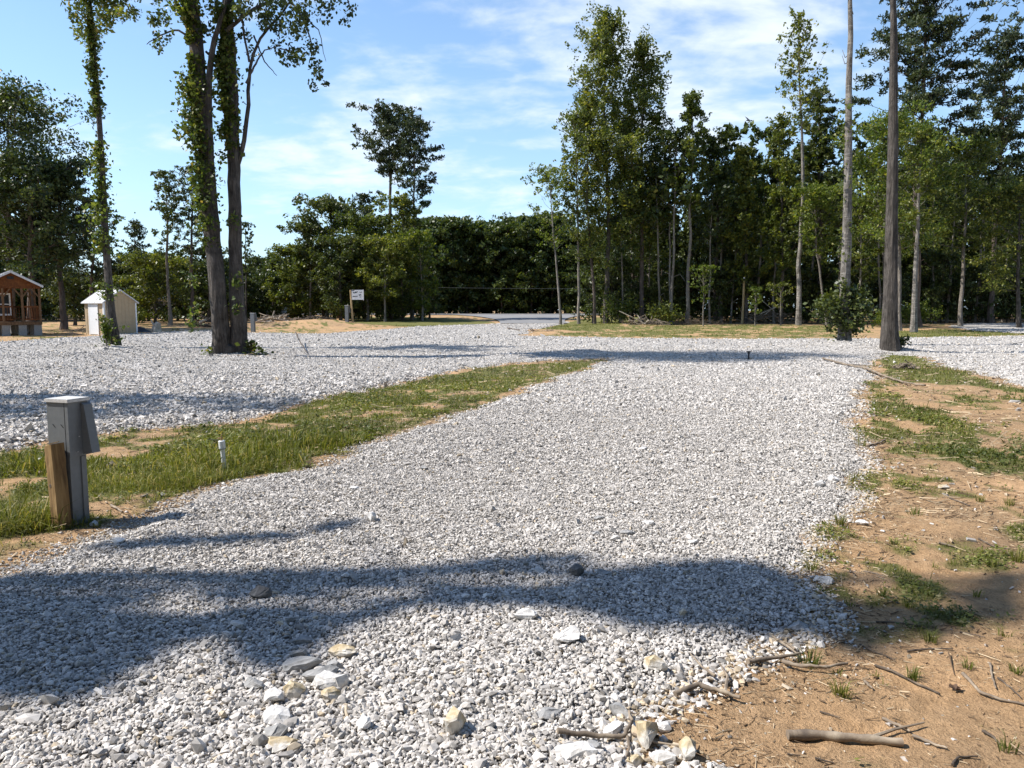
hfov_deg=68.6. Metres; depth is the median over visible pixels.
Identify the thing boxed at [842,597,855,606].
grass tuft
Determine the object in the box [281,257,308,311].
forest tree
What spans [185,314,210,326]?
brush pile
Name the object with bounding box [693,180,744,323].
thin tree
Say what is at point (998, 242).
forest tree
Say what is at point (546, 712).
rock
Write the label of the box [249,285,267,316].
forest tree
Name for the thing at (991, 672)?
stick
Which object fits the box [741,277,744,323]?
wooden pole
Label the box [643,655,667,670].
rock
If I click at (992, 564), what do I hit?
grass tuft
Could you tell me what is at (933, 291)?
undergrowth tree
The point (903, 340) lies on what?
bush
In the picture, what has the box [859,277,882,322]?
undergrowth tree
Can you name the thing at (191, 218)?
broadleaf tree
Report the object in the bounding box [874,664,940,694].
stick
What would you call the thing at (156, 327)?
upended stump
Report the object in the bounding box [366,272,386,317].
forest tree
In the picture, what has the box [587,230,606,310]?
forest tree
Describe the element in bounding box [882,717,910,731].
stick
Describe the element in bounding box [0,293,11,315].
window
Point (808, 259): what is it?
forest tree
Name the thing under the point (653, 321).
brush pile
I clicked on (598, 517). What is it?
rock
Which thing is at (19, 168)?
oak
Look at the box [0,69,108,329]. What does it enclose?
oak
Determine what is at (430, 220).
forest tree
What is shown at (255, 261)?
broadleaf tree
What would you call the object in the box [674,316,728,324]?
brush pile
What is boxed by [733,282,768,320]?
undergrowth tree
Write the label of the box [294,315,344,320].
brush pile
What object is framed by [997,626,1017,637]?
grass tuft
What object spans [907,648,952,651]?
stick
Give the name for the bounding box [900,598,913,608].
grass tuft
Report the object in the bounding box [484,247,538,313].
forest tree
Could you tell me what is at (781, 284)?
sapling
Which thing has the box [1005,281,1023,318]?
undergrowth tree
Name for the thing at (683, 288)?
undergrowth tree
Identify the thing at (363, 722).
rock
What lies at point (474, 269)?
forest tree
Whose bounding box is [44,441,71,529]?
timber post
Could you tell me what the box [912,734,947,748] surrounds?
stick
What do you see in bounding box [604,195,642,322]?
thin tree
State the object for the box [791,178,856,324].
young tree
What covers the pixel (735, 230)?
thin tree
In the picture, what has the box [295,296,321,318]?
bush
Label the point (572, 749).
rock
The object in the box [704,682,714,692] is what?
rock
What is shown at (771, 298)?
undergrowth tree
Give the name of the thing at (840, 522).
grass tuft
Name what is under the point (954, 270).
forest tree
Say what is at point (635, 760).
rock
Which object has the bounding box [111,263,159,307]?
forest tree
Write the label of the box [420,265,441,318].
forest tree
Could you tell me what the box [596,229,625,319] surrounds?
forest tree
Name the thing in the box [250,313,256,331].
power pedestal
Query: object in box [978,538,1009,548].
stick
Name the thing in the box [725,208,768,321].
forest tree
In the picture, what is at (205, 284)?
broadleaf tree
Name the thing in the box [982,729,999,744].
stick
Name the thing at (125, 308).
garden shed
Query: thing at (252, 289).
forest tree
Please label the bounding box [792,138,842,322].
thin tree
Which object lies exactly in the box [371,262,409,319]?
forest tree
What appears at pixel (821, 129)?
pine tree
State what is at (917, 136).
pale stemmed tree
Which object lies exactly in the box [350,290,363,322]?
sign post
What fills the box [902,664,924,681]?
grass tuft
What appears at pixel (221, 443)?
water standpipe
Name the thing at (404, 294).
forest tree
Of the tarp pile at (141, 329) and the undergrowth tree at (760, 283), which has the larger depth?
the undergrowth tree at (760, 283)
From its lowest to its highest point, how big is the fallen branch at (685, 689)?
0.039 m
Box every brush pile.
[62,325,85,331]
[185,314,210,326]
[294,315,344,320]
[529,328,552,330]
[619,311,670,324]
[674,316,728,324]
[731,297,803,322]
[927,317,1023,322]
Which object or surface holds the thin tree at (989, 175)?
on the ground at (922, 703)
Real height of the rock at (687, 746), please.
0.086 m
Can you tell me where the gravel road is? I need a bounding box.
[0,321,1023,442]
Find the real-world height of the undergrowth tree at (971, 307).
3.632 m
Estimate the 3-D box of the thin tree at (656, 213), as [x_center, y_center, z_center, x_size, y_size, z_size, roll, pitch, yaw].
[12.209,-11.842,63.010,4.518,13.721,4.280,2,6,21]
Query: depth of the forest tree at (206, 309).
72.35 m
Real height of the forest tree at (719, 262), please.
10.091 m
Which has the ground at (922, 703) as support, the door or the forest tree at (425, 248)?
the forest tree at (425, 248)
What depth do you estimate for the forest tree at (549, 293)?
111.72 m
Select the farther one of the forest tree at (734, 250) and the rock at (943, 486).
the forest tree at (734, 250)
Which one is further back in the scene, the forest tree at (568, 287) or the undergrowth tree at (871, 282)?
the forest tree at (568, 287)
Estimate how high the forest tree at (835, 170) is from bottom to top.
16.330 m
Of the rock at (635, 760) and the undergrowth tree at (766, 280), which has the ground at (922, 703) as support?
the undergrowth tree at (766, 280)
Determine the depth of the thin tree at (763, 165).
62.47 m
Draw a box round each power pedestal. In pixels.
[44,396,99,524]
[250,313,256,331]
[344,305,350,321]
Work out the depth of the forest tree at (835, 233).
74.22 m
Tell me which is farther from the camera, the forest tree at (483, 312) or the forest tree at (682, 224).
the forest tree at (483, 312)
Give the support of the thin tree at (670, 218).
on the ground at (922, 703)
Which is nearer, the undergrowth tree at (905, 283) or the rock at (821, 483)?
the rock at (821, 483)
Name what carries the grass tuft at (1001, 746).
on the ground at (922, 703)
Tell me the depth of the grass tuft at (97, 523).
5.55 m
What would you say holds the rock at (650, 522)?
on the gravel pad
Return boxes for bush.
[97,313,113,346]
[246,340,255,353]
[286,304,302,317]
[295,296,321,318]
[317,290,349,319]
[355,294,378,319]
[366,296,394,319]
[389,295,409,319]
[409,294,432,319]
[601,289,637,322]
[641,296,684,324]
[871,308,903,326]
[899,334,911,347]
[901,294,944,324]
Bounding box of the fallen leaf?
[948,683,961,689]
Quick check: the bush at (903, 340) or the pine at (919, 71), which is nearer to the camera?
the bush at (903, 340)
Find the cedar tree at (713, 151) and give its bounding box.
[677,127,762,322]
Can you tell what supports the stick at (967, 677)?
on the ground at (922, 703)
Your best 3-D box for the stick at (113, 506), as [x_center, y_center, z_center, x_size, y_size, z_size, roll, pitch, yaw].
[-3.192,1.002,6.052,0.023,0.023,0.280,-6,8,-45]
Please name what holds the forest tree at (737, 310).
on the ground at (922, 703)
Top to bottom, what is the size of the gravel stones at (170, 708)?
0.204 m
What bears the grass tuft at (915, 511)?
on the ground at (922, 703)
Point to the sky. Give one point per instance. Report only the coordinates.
(492, 77)
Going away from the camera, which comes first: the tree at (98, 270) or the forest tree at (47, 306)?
the tree at (98, 270)
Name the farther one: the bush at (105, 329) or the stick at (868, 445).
the bush at (105, 329)
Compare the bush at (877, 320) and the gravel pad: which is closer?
the gravel pad
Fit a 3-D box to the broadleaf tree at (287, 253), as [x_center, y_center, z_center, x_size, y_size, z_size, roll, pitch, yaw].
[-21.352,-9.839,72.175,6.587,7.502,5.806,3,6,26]
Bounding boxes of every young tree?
[520,160,579,323]
[551,91,623,323]
[551,109,610,323]
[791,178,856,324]
[836,193,898,322]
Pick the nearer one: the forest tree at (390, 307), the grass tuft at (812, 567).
the grass tuft at (812, 567)
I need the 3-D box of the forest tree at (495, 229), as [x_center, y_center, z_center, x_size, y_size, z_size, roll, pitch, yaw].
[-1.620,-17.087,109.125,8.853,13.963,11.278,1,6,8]
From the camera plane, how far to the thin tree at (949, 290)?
64.37 m
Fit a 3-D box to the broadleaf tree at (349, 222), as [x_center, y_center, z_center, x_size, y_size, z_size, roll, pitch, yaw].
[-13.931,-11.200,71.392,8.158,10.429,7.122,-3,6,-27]
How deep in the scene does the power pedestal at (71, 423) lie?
5.58 m
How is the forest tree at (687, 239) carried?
on the ground at (922, 703)
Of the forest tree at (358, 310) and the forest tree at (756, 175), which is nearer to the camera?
the forest tree at (358, 310)
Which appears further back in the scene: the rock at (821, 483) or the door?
the door
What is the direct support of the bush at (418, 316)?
on the ground at (922, 703)
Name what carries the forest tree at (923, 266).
on the ground at (922, 703)
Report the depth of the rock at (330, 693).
3.00 m
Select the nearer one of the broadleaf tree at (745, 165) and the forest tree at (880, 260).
the broadleaf tree at (745, 165)
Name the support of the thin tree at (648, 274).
on the ground at (922, 703)
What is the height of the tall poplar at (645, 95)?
24.472 m
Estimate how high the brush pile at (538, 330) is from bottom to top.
0.200 m
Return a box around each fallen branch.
[295,332,307,352]
[557,709,678,756]
[673,653,740,698]
[746,635,799,663]
[782,659,847,668]
[822,357,925,385]
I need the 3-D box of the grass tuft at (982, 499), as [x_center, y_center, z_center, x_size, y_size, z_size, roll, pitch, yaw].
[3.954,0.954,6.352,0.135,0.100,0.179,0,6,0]
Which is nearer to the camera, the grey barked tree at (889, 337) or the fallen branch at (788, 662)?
the fallen branch at (788, 662)
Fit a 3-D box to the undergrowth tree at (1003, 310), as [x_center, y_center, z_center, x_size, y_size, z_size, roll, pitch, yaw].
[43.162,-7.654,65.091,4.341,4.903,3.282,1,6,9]
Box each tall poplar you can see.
[559,1,663,323]
[605,24,683,322]
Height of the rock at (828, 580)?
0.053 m
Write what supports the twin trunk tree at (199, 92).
on the ground at (922, 703)
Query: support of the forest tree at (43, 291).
on the ground at (922, 703)
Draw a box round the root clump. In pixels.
[891,360,919,368]
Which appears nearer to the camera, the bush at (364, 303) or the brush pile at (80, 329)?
the brush pile at (80, 329)
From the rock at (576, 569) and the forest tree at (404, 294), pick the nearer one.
the rock at (576, 569)
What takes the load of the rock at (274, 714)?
on the gravel stones at (170, 708)
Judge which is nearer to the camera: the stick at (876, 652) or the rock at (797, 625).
the stick at (876, 652)
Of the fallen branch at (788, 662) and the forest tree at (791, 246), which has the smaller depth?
the fallen branch at (788, 662)
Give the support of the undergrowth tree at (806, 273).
on the ground at (922, 703)
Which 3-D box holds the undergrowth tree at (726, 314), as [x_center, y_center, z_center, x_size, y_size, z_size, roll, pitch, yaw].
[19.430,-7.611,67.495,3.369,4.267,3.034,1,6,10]
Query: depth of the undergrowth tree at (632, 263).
65.21 m
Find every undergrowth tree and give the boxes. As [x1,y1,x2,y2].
[571,263,617,322]
[587,264,635,322]
[602,253,648,316]
[634,286,666,320]
[637,260,694,319]
[644,288,668,320]
[668,272,705,321]
[683,265,718,321]
[699,268,743,322]
[712,277,742,321]
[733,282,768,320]
[748,263,796,322]
[762,285,788,320]
[772,268,823,322]
[792,283,826,322]
[809,261,852,310]
[815,254,876,311]
[850,265,881,315]
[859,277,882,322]
[881,277,912,318]
[901,272,932,319]
[913,245,975,322]
[921,286,947,322]
[943,282,974,322]
[946,261,1012,322]
[962,283,987,322]
[997,266,1023,322]
[997,273,1023,322]
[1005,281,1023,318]
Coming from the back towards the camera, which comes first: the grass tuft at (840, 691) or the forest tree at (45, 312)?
the forest tree at (45, 312)
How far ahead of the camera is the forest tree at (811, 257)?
75.17 m
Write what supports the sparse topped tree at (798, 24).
on the ground at (922, 703)
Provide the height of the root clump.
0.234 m
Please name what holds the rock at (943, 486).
on the ground at (922, 703)
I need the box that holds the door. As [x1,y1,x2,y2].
[89,305,97,333]
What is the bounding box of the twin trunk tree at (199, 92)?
[146,0,357,355]
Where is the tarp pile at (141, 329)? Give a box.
[138,327,150,331]
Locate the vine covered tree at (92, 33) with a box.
[60,0,142,346]
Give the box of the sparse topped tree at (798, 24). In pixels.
[775,7,833,324]
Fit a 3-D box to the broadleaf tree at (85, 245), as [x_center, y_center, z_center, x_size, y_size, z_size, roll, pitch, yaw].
[-30.910,-9.463,51.055,6.486,11.659,6.501,5,8,43]
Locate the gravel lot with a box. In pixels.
[948,322,1023,332]
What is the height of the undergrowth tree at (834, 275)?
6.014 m
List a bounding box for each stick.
[110,504,122,511]
[144,504,187,512]
[815,757,833,762]
[820,711,839,717]
[859,644,894,659]
[863,570,883,576]
[867,439,884,446]
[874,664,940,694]
[876,621,924,627]
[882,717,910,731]
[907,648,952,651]
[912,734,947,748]
[938,541,955,547]
[951,755,977,765]
[961,672,1023,704]
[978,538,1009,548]
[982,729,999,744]
[989,662,996,688]
[997,677,1021,697]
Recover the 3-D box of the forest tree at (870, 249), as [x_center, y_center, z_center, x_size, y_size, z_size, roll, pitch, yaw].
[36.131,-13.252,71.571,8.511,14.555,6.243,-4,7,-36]
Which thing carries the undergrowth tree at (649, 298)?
on the ground at (922, 703)
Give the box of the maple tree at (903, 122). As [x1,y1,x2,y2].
[816,100,976,330]
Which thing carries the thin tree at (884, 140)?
on the ground at (922, 703)
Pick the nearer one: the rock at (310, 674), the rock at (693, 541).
the rock at (310, 674)
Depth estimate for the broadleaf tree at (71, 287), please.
58.99 m
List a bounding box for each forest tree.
[0,238,41,320]
[1,244,57,317]
[16,239,63,317]
[21,264,72,319]
[37,268,89,321]
[42,257,80,317]
[111,246,178,320]
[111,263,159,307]
[150,255,200,319]
[170,259,210,321]
[198,257,229,318]
[225,263,264,313]
[225,274,260,319]
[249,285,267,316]
[253,269,291,319]
[257,252,284,315]
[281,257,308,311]
[300,273,329,317]
[314,284,336,317]
[316,254,355,318]
[337,264,365,311]
[342,283,374,318]
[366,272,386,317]
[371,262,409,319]
[386,271,409,318]
[397,253,424,317]
[400,217,458,313]
[403,227,465,313]
[407,238,444,313]
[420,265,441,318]
[425,214,484,313]
[430,215,481,313]
[438,220,495,313]
[455,228,502,313]
[457,220,508,313]
[470,214,529,313]
[479,230,547,313]
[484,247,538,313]
[497,212,533,312]
[499,218,567,313]
[517,220,567,313]
[519,209,584,313]
[533,232,574,313]
[537,232,593,313]
[540,231,598,313]
[573,244,601,312]
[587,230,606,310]
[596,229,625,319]
[597,219,621,314]
[609,229,639,319]
[629,188,682,318]
[645,213,680,312]
[665,210,681,291]
[665,218,685,309]
[672,208,708,318]
[676,191,712,311]
[682,190,703,304]
[682,203,719,317]
[703,217,734,318]
[708,170,758,305]
[710,187,762,319]
[713,199,739,319]
[720,155,776,310]
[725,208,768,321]
[736,190,792,315]
[750,193,798,319]
[767,216,801,317]
[778,146,837,317]
[785,199,808,314]
[791,210,833,320]
[792,229,836,318]
[801,167,838,281]
[814,166,868,297]
[828,209,877,276]
[859,173,924,317]
[868,212,908,274]
[898,190,953,319]
[905,217,938,298]
[922,163,972,318]
[927,217,974,319]
[944,197,985,317]
[945,200,985,315]
[965,218,1002,320]
[970,173,1022,319]
[997,219,1023,320]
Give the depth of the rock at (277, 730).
2.74 m
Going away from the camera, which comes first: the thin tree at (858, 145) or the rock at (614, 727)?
the rock at (614, 727)
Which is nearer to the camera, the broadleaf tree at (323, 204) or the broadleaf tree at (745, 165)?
the broadleaf tree at (745, 165)
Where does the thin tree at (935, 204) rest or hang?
on the ground at (922, 703)
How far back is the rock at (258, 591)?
4.07 m
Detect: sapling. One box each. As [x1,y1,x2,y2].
[687,264,719,325]
[746,286,768,324]
[766,280,795,324]
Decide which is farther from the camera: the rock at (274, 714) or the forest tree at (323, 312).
the forest tree at (323, 312)
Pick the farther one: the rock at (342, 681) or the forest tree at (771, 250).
the forest tree at (771, 250)
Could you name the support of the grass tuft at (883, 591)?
on the ground at (922, 703)
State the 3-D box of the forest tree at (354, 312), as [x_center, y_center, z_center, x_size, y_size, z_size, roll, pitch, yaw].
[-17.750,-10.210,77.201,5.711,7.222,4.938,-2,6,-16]
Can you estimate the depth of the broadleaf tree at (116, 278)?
64.72 m
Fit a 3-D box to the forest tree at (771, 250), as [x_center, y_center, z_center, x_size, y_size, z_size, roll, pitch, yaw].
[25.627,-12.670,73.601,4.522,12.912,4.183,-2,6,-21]
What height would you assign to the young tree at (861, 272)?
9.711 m
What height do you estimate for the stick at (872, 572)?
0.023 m
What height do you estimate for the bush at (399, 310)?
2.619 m
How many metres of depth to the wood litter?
5.54 m
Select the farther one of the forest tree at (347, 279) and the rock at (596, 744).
the forest tree at (347, 279)
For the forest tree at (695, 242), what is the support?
on the ground at (922, 703)
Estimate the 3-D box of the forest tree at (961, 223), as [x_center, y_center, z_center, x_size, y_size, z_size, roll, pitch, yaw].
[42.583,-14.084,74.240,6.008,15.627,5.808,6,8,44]
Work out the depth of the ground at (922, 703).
4.57 m
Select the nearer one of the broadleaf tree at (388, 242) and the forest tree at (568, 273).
the broadleaf tree at (388, 242)
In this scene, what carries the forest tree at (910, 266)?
on the ground at (922, 703)
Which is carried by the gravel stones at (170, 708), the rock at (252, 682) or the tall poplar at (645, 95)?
the rock at (252, 682)
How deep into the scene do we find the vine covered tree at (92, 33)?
29.79 m
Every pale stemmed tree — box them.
[898,128,955,331]
[920,133,1018,325]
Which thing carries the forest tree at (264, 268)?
on the ground at (922, 703)
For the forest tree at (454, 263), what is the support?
on the ground at (922, 703)
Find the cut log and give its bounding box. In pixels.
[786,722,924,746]
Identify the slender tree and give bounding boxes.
[149,169,184,324]
[242,221,255,318]
[665,88,722,323]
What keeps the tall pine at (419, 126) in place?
on the ground at (922, 703)
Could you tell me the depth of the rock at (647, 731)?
2.76 m
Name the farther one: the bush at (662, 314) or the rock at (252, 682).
the bush at (662, 314)
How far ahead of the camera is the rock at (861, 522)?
5.60 m
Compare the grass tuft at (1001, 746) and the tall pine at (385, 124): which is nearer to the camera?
the grass tuft at (1001, 746)
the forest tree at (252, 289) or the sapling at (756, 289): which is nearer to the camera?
the sapling at (756, 289)
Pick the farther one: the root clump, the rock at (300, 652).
the root clump
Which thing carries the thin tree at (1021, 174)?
on the ground at (922, 703)
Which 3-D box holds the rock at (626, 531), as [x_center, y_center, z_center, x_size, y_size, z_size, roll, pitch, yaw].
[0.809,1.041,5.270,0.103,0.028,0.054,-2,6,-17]
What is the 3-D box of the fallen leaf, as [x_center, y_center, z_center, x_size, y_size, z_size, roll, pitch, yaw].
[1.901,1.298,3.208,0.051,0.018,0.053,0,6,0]
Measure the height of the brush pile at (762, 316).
2.345 m
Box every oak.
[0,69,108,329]
[0,143,115,320]
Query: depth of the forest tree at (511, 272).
107.63 m
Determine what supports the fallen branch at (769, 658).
on the ground at (922, 703)
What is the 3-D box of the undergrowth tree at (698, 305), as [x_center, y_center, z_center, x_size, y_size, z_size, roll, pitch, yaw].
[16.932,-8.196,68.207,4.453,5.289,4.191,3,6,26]
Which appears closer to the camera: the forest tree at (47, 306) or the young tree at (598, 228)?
the young tree at (598, 228)
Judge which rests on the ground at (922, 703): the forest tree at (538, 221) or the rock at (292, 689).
the forest tree at (538, 221)
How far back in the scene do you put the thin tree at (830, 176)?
61.16 m
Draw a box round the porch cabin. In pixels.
[0,270,43,335]
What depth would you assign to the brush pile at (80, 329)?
48.32 m
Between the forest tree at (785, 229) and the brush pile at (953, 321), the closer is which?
the brush pile at (953, 321)
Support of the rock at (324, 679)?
on the gravel stones at (170, 708)
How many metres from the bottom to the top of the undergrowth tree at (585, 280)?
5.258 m
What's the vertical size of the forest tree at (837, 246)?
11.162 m
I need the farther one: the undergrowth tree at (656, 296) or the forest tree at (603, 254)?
the forest tree at (603, 254)
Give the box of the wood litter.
[0,353,1023,767]
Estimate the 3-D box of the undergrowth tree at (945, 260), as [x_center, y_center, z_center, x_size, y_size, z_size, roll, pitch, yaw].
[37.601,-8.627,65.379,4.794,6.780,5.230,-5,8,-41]
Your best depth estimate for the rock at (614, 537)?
5.10 m
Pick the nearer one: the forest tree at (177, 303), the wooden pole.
the wooden pole
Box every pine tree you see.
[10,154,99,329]
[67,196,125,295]
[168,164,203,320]
[592,113,687,321]
[784,85,866,322]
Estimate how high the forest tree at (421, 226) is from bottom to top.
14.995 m
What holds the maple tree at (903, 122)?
on the ground at (922, 703)
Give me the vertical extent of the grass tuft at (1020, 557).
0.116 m
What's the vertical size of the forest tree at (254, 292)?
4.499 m
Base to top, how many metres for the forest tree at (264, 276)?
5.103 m
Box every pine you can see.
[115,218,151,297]
[346,98,434,318]
[352,190,381,318]
[384,111,444,319]
[840,0,1023,326]
[941,11,1023,322]
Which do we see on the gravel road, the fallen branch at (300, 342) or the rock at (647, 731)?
the fallen branch at (300, 342)
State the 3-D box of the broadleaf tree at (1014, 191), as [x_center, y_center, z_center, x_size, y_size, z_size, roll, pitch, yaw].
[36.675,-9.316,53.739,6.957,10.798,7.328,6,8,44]
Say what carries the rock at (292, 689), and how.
on the gravel stones at (170, 708)
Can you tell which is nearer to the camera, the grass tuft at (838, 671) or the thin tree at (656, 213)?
the grass tuft at (838, 671)
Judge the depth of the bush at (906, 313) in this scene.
58.18 m
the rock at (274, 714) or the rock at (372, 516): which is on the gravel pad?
the rock at (372, 516)
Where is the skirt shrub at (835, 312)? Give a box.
[803,274,880,338]
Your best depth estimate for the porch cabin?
43.34 m
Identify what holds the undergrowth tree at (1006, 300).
on the ground at (922, 703)
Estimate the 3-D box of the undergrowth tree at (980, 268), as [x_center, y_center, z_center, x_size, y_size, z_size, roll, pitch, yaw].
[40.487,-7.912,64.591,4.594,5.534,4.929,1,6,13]
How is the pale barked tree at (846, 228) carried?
on the ground at (922, 703)
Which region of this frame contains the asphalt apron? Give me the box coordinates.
[468,315,576,322]
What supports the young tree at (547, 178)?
on the ground at (922, 703)
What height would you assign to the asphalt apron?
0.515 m
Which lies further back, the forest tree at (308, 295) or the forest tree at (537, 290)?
the forest tree at (537, 290)
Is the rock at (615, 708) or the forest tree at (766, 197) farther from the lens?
the forest tree at (766, 197)
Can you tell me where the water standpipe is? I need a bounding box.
[217,434,225,471]
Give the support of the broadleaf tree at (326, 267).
on the ground at (922, 703)
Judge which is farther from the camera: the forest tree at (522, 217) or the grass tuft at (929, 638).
the forest tree at (522, 217)
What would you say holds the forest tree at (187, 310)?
on the ground at (922, 703)
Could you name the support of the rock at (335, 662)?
on the gravel stones at (170, 708)
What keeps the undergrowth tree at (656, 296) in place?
on the ground at (922, 703)
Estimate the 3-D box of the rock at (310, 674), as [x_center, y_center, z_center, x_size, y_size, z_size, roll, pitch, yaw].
[-0.815,1.229,3.194,0.155,0.053,0.091,-1,6,-10]
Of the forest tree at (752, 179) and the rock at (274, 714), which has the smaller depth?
the rock at (274, 714)
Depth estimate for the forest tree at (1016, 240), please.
70.50 m
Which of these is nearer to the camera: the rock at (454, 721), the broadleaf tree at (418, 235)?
the rock at (454, 721)
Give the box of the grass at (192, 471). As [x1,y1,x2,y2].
[0,319,1023,726]
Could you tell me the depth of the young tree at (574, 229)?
61.21 m
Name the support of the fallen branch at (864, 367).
on the ground at (922, 703)
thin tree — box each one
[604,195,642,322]
[630,158,686,323]
[637,127,701,323]
[639,164,697,323]
[640,174,675,322]
[687,120,755,322]
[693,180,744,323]
[721,192,752,322]
[742,121,795,320]
[755,160,813,322]
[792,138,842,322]
[814,112,881,287]
[819,165,875,294]
[852,145,901,318]
[855,128,914,279]
[920,184,962,322]
[935,135,989,322]
[958,119,1023,322]
[968,148,1008,322]
[997,182,1021,321]
[1008,170,1023,319]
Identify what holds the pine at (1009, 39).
on the ground at (922, 703)
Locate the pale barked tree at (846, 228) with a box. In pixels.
[822,0,869,340]
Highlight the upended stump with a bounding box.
[150,319,161,331]
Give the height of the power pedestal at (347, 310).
1.365 m
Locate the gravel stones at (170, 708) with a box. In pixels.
[0,356,895,767]
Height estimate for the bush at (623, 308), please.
2.934 m
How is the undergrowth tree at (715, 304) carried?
on the ground at (922, 703)
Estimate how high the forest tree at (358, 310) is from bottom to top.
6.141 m
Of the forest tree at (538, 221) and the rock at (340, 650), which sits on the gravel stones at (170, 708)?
the rock at (340, 650)
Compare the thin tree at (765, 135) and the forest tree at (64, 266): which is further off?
the forest tree at (64, 266)
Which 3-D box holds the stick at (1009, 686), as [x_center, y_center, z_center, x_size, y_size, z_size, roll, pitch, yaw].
[2.116,1.288,3.185,0.016,0.018,0.149,0,6,-1]
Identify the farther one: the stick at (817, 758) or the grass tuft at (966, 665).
the grass tuft at (966, 665)
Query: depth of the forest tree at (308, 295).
79.82 m
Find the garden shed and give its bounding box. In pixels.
[81,290,138,334]
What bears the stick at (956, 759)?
on the ground at (922, 703)
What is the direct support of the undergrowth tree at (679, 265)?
on the ground at (922, 703)
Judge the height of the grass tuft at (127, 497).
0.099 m
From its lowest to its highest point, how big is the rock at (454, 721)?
0.115 m
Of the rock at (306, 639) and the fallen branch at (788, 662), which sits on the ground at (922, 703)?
the fallen branch at (788, 662)
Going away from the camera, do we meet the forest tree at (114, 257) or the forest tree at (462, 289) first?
the forest tree at (114, 257)
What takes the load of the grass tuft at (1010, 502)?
on the ground at (922, 703)
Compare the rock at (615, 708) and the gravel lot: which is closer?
the rock at (615, 708)
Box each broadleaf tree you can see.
[24,271,116,324]
[88,273,157,318]
[111,248,199,324]
[168,242,245,322]
[244,254,267,316]
[259,241,324,319]
[275,222,331,317]
[282,193,376,319]
[305,233,369,320]
[324,208,401,320]
[342,232,419,321]
[374,191,432,319]
[396,227,447,320]
[718,142,776,323]
[756,113,815,323]
[962,176,1023,327]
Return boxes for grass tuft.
[90,518,101,527]
[122,491,134,501]
[794,643,829,669]
[802,557,822,571]
[822,672,858,699]
[830,512,852,527]
[830,665,846,676]
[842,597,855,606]
[845,471,863,482]
[853,433,870,446]
[874,585,895,597]
[898,505,923,515]
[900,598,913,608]
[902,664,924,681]
[920,628,943,645]
[958,657,976,669]
[970,588,985,596]
[975,495,987,501]
[984,556,998,566]
[990,727,1022,754]
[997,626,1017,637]
[1000,660,1023,675]
[1003,495,1016,506]
[1004,547,1023,562]
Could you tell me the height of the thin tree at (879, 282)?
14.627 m
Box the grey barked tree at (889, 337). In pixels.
[879,0,900,350]
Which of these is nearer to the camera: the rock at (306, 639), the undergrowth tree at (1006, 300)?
the rock at (306, 639)
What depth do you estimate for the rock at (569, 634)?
3.53 m
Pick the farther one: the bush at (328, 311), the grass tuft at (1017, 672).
the bush at (328, 311)
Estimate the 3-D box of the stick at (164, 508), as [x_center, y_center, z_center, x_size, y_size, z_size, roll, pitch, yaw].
[-2.791,1.002,6.043,0.046,0.019,0.337,5,8,43]
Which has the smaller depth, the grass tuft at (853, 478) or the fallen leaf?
the fallen leaf
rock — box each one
[110,537,124,543]
[244,677,263,689]
[248,585,272,598]
[263,704,289,726]
[264,687,284,702]
[264,723,287,736]
[267,736,298,753]
[281,656,322,673]
[283,680,305,700]
[288,649,307,656]
[291,635,312,643]
[302,665,338,679]
[312,670,339,689]
[321,686,340,700]
[327,659,343,668]
[328,644,355,657]
[333,674,349,688]
[356,715,370,729]
[368,512,375,520]
[443,706,465,734]
[514,608,537,619]
[532,707,561,720]
[552,626,579,642]
[554,740,597,760]
[567,563,584,575]
[588,739,601,748]
[594,516,603,520]
[597,569,610,574]
[603,720,623,733]
[608,702,628,717]
[610,535,618,540]
[620,530,633,533]
[626,754,643,765]
[635,721,658,749]
[642,520,653,526]
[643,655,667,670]
[650,750,676,764]
[657,720,671,732]
[679,736,695,760]
[688,539,697,543]
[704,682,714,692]
[788,620,807,631]
[813,479,825,487]
[814,576,833,584]
[827,475,839,481]
[855,519,868,524]
[938,484,949,488]
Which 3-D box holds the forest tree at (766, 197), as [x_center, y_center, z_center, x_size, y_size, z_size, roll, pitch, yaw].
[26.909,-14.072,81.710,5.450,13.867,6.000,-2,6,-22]
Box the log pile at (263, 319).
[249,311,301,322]
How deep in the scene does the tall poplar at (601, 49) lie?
61.03 m
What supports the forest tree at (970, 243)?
on the ground at (922, 703)
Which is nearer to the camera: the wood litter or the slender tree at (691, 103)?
the wood litter
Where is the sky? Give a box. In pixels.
[0,0,1023,310]
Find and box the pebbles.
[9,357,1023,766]
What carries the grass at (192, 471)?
on the ground at (922, 703)
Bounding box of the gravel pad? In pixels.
[0,357,871,767]
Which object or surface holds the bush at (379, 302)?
on the ground at (922, 703)
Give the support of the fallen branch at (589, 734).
on the gravel stones at (170, 708)
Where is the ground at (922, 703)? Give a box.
[0,311,1023,767]
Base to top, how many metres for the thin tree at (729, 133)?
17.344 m
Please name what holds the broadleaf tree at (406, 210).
on the ground at (922, 703)
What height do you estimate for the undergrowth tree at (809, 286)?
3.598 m
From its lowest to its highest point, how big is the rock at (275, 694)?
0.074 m

